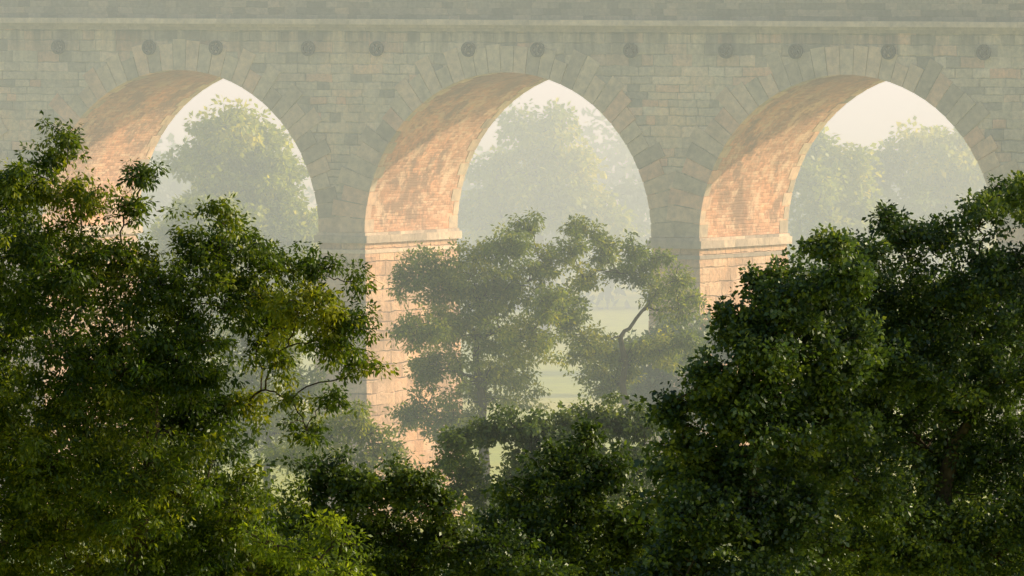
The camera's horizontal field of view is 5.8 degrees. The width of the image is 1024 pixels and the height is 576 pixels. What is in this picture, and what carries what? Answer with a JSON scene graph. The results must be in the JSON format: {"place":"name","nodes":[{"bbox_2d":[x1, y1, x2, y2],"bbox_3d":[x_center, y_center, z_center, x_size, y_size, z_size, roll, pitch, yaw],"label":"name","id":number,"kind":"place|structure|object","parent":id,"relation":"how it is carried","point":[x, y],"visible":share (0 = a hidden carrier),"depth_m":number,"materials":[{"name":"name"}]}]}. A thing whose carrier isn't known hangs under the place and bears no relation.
{"place":"outdoors","nodes":[
{"label":"outdoors","id":0,"kind":"place"},
{"bbox_2d":[0,79,1017,575],"bbox_3d":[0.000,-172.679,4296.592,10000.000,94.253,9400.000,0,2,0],"label":"ground","id":1,"kind":"structure","parent":0,"point":[868,117],"depth_m":1195.24,"materials":[{"name":"green plant"}]},
{"bbox_2d":[0,229,341,575],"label":"ash tree","id":2,"kind":"object","parent":1,"relation":"on","point":[5,352],"visible":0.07,"depth_m":196.97,"materials":[{"name":"green plant"}]},
{"bbox_2d":[0,110,399,575],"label":"ash tree","id":3,"kind":"object","parent":1,"relation":"on","point":[185,385],"visible":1,"depth_m":189.61,"materials":[{"name":"green plant"}]},
{"bbox_2d":[139,191,273,460],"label":"lime tree","id":4,"kind":"object","parent":1,"relation":"on","point":[158,233],"visible":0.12,"depth_m":454.58,"materials":[{"name":"green plant"}]},
{"bbox_2d":[155,94,318,423],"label":"lime tree","id":5,"kind":"object","parent":1,"relation":"on","point":[231,152],"visible":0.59,"depth_m":480.93,"materials":[{"name":"green plant"}]},
{"bbox_2d":[190,322,353,524],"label":"willow tree","id":6,"kind":"object","parent":1,"relation":"on","point":[312,389],"visible":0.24,"depth_m":362.34,"materials":[{"name":"green plant"}]},
{"bbox_2d":[229,506,375,575],"bbox_3d":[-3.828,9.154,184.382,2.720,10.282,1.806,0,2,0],"label":"elder bush","id":7,"kind":"object","parent":1,"relation":"on","point":[347,567],"visible":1,"depth_m":184.32,"materials":[{"name":"green plant"}]},
{"bbox_2d":[252,397,448,514],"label":"willow tree","id":8,"kind":"object","parent":1,"relation":"on","point":[374,451],"visible":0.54,"depth_m":335.40,"materials":[{"name":"green plant"}]},
{"bbox_2d":[266,443,576,575],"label":"hawthorn tree","id":9,"kind":"object","parent":1,"relation":"on","point":[363,491],"visible":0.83,"depth_m":215.05,"materials":[{"name":"green plant"}]},
{"bbox_2d":[381,206,578,533],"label":"ash tree","id":10,"kind":"object","parent":1,"relation":"on","point":[446,282],"visible":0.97,"depth_m":350.35,"materials":[{"name":"green plant"}]},
{"bbox_2d":[0,0,1023,522],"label":"stone viaduct","id":11,"kind":"object","parent":1,"relation":"on","point":[718,114],"visible":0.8,"depth_m":401.79,"materials":[{"name":"stone"}]},
{"bbox_2d":[56,500,1022,575],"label":"undergrowth","id":12,"kind":"object","parent":1,"relation":"on","point":[726,553],"visible":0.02,"depth_m":238.26,"materials":[{"name":"green plant"}]},
{"bbox_2d":[426,391,679,556],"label":"hazel tree","id":13,"kind":"object","parent":1,"relation":"on","point":[469,470],"visible":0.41,"depth_m":310.26,"materials":[{"name":"green plant"}]},
{"bbox_2d":[457,97,650,332],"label":"lime tree","id":14,"kind":"object","parent":1,"relation":"on","point":[553,198],"visible":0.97,"depth_m":599.58,"materials":[{"name":"green plant"}]},
{"bbox_2d":[454,412,667,575],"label":"hawthorn tree","id":15,"kind":"object","parent":1,"relation":"on","point":[584,495],"visible":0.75,"depth_m":229.85,"materials":[{"name":"green plant"}]},
{"bbox_2d":[138,107,984,309],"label":"distant woodland","id":16,"kind":"object","parent":1,"relation":"on","point":[630,192],"visible":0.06,"depth_m":659.34,"materials":[{"name":"green plant"}]},
{"bbox_2d":[538,213,711,504],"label":"ash tree","id":17,"kind":"object","parent":1,"relation":"on","point":[624,363],"visible":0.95,"depth_m":352.52,"materials":[{"name":"green plant"}]},
{"bbox_2d":[579,311,780,500],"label":"hazel tree","id":18,"kind":"object","parent":1,"relation":"on","point":[654,379],"visible":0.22,"depth_m":371.56,"materials":[{"name":"green plant"}]},
{"bbox_2d":[610,223,910,575],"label":"sycamore tree","id":19,"kind":"object","parent":1,"relation":"on","point":[764,415],"visible":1,"depth_m":198.85,"materials":[{"name":"green plant"}]},
{"bbox_2d":[619,244,1023,575],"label":"oak tree","id":20,"kind":"object","parent":1,"relation":"on","point":[659,470],"visible":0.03,"depth_m":208.82,"materials":[{"name":"green plant"}]},
{"bbox_2d":[787,126,908,273],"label":"lime tree","id":21,"kind":"object","parent":1,"relation":"on","point":[823,180],"visible":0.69,"depth_m":539.36,"materials":[{"name":"green plant"}]},
{"bbox_2d":[771,170,1023,575],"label":"oak tree","id":22,"kind":"object","parent":1,"relation":"on","point":[896,504],"visible":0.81,"depth_m":202.20,"materials":[{"name":"green plant"}]},
{"bbox_2d":[861,115,995,273],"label":"lime tree","id":23,"kind":"object","parent":1,"relation":"on","point":[939,175],"visible":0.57,"depth_m":569.44,"materials":[{"name":"green plant"}]}
]}

